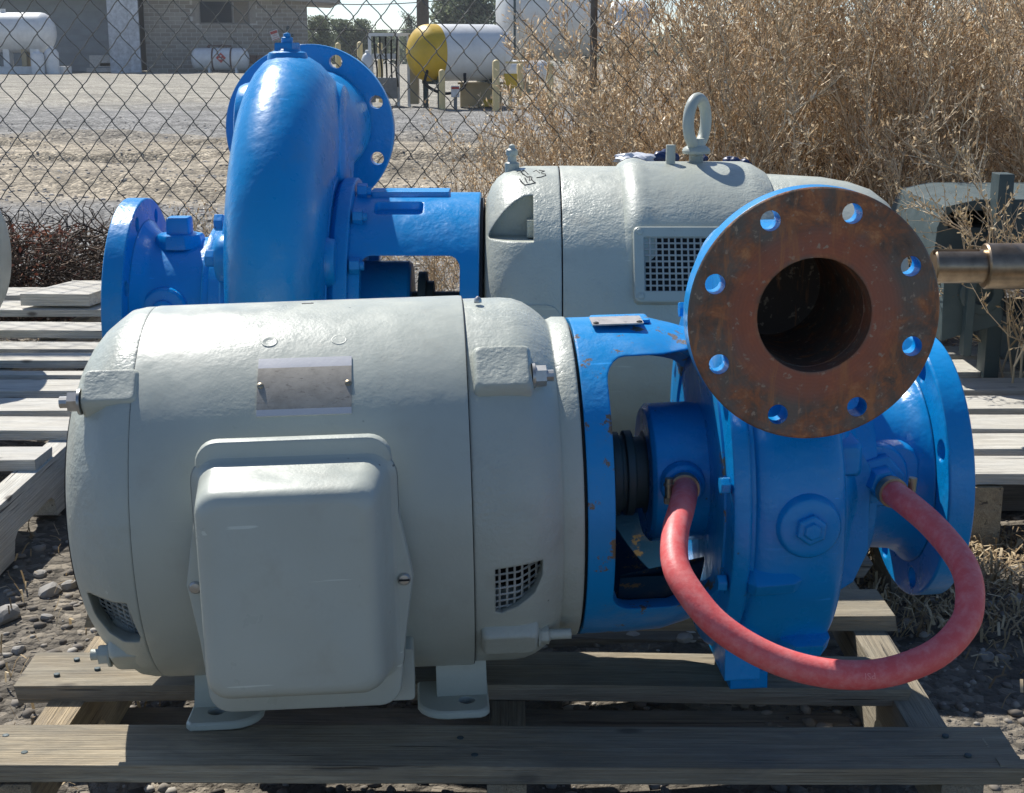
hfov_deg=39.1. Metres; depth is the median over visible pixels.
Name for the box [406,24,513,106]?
propane tank
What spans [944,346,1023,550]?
wooden pallet
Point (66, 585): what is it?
rock
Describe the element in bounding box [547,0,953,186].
dry bush
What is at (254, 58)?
junk pile
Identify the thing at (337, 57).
bollard
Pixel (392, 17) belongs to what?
sky
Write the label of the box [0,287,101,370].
wooden pallet
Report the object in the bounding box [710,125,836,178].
dry weed
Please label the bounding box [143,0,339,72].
brick building
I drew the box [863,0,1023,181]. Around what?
dry bush
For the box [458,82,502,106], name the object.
equipment cabinet
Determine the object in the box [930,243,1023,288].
shaft machine
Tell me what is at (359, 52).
bollard
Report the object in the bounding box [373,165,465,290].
dry weed
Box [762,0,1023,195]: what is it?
dry bush
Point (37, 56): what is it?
gas cylinder
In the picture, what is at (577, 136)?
dry bush
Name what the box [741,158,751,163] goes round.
plastic scrap
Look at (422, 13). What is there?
utility pole
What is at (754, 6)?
dry bush
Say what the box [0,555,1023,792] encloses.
wooden pallet
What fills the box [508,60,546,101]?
propane tank
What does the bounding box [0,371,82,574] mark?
wooden pallet
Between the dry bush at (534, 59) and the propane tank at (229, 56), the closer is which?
the dry bush at (534, 59)
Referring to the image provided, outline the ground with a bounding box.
[0,56,1023,792]
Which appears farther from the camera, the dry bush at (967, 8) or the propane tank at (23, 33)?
the propane tank at (23, 33)
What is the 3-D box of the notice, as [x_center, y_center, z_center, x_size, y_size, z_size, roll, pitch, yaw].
[-0.813,-4.293,20.684,0.120,0.331,0.044,0,14,0]
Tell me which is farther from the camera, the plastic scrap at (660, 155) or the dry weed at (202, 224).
the dry weed at (202, 224)
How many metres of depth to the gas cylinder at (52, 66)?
58.25 m
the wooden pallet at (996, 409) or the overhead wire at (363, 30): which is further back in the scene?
the overhead wire at (363, 30)
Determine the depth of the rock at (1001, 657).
1.87 m
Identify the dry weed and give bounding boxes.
[167,181,219,236]
[192,204,213,236]
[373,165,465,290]
[382,114,558,290]
[419,62,591,204]
[446,71,669,191]
[617,116,762,168]
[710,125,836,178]
[742,140,829,176]
[877,118,1023,382]
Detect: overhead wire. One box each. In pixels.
[310,29,414,30]
[336,0,443,4]
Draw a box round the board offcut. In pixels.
[20,280,100,305]
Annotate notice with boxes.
[451,86,459,108]
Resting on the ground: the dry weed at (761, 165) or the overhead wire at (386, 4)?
the dry weed at (761, 165)
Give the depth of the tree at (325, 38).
91.63 m
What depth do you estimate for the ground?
8.18 m
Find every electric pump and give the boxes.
[58,184,984,730]
[101,33,908,435]
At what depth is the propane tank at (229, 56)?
62.33 m
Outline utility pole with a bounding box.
[416,0,428,26]
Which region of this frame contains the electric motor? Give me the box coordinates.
[0,211,11,306]
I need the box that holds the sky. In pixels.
[307,0,1023,55]
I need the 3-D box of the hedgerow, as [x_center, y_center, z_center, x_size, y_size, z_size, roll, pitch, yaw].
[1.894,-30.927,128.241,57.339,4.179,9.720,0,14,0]
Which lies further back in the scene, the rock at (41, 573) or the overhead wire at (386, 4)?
the overhead wire at (386, 4)
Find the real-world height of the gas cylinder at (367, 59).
0.740 m
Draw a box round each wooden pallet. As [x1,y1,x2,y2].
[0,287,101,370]
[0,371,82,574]
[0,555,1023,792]
[873,547,916,596]
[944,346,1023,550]
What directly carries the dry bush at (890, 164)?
on the ground
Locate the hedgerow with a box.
[317,28,852,63]
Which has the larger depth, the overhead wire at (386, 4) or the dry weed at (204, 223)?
the overhead wire at (386, 4)
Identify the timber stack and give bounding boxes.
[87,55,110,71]
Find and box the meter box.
[503,61,527,108]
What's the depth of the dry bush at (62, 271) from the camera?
4.17 m
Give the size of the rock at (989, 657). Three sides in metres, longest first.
0.025 x 0.019 x 0.011 m
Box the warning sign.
[270,29,279,40]
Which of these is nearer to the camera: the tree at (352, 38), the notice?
the notice
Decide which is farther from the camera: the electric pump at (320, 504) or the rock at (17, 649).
the rock at (17, 649)
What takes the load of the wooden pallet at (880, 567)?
on the ground
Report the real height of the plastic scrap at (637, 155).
0.029 m
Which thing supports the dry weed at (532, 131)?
on the ground
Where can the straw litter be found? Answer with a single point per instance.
(992, 556)
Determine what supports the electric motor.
on the wooden pallet at (71, 345)
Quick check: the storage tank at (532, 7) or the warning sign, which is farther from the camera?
the warning sign
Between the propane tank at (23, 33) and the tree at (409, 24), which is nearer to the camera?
the propane tank at (23, 33)
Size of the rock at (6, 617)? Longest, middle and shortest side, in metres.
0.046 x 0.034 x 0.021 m
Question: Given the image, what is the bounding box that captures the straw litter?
[0,282,1023,792]
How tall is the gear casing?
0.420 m
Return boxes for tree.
[307,14,339,45]
[330,18,378,56]
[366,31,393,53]
[399,11,416,51]
[429,0,495,24]
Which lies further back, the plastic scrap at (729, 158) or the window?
the window
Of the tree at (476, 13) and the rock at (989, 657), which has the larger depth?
the tree at (476, 13)
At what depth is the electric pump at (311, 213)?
2.01 m
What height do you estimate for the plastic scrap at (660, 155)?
0.044 m
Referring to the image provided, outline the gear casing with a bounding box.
[891,172,1023,377]
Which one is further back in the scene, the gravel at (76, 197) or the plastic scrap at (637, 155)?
the gravel at (76, 197)
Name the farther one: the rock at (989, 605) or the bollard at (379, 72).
the bollard at (379, 72)
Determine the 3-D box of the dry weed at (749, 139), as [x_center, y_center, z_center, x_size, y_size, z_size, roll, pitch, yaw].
[0.315,-0.336,3.352,0.600,0.657,0.497,-1,14,-2]
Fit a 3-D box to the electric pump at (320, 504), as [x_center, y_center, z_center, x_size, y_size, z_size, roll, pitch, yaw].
[0.002,0.056,1.444,0.893,0.542,0.561,-2,14,-3]
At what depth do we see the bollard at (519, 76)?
22.23 m
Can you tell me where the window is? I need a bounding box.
[198,0,249,24]
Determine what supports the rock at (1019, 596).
on the ground
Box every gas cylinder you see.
[31,49,45,74]
[44,46,59,73]
[361,50,375,101]
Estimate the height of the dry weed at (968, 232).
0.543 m
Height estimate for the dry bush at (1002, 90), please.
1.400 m
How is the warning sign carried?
attached to the brick building
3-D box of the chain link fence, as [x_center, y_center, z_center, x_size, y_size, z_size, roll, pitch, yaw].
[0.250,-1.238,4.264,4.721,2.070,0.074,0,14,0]
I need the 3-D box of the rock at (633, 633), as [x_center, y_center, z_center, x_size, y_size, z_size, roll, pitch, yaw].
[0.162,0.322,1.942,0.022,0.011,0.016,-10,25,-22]
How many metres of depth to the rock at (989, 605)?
2.03 m
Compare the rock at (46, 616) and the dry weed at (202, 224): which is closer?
the rock at (46, 616)
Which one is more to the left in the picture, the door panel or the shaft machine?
the door panel
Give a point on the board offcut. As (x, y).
(78, 293)
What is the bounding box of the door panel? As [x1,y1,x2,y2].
[106,0,141,72]
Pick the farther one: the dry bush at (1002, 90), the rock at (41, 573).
the dry bush at (1002, 90)
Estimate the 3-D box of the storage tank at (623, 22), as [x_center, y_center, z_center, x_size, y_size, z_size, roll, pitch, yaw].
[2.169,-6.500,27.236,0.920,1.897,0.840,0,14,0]
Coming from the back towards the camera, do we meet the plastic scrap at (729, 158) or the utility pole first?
the utility pole
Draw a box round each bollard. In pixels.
[335,43,340,67]
[357,41,362,61]
[377,43,382,102]
[439,69,444,109]
[492,60,499,110]
[517,64,522,104]
[547,63,553,109]
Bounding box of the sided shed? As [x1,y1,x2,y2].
[0,0,146,71]
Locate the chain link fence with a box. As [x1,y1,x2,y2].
[0,0,1023,293]
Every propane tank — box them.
[0,9,71,73]
[191,44,249,72]
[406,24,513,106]
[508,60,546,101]
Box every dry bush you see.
[0,194,209,321]
[464,0,768,188]
[491,0,816,165]
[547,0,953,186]
[598,0,1023,180]
[656,0,1023,192]
[673,0,1023,206]
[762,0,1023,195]
[826,0,1023,180]
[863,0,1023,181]
[914,0,1023,181]
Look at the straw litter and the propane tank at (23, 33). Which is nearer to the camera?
the straw litter
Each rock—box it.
[0,604,19,625]
[11,646,25,653]
[33,569,46,577]
[38,582,61,597]
[40,614,53,619]
[61,580,76,590]
[626,631,639,635]
[676,633,692,642]
[978,651,994,661]
[985,601,995,610]
[996,654,1010,662]
[1004,593,1023,606]
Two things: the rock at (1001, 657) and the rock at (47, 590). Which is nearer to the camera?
the rock at (1001, 657)
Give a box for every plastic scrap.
[612,152,655,162]
[654,149,679,160]
[723,156,740,160]
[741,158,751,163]
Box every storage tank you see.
[496,0,609,93]
[603,1,649,96]
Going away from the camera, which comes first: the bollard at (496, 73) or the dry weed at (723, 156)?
the dry weed at (723, 156)
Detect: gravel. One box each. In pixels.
[0,117,654,276]
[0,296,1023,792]
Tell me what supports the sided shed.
on the ground
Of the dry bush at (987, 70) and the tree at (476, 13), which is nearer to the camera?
the dry bush at (987, 70)
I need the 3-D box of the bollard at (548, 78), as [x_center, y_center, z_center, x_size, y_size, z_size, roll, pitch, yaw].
[0.545,-4.426,20.537,0.100,0.650,0.100,0,14,0]
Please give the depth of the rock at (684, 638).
1.92 m
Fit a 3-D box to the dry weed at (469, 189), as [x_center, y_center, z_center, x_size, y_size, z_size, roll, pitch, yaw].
[-0.102,-0.505,4.141,0.556,0.608,0.460,5,15,19]
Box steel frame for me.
[368,33,419,106]
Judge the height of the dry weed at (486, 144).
0.760 m
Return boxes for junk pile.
[249,55,264,62]
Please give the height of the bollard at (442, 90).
0.564 m
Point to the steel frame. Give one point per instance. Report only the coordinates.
(391, 86)

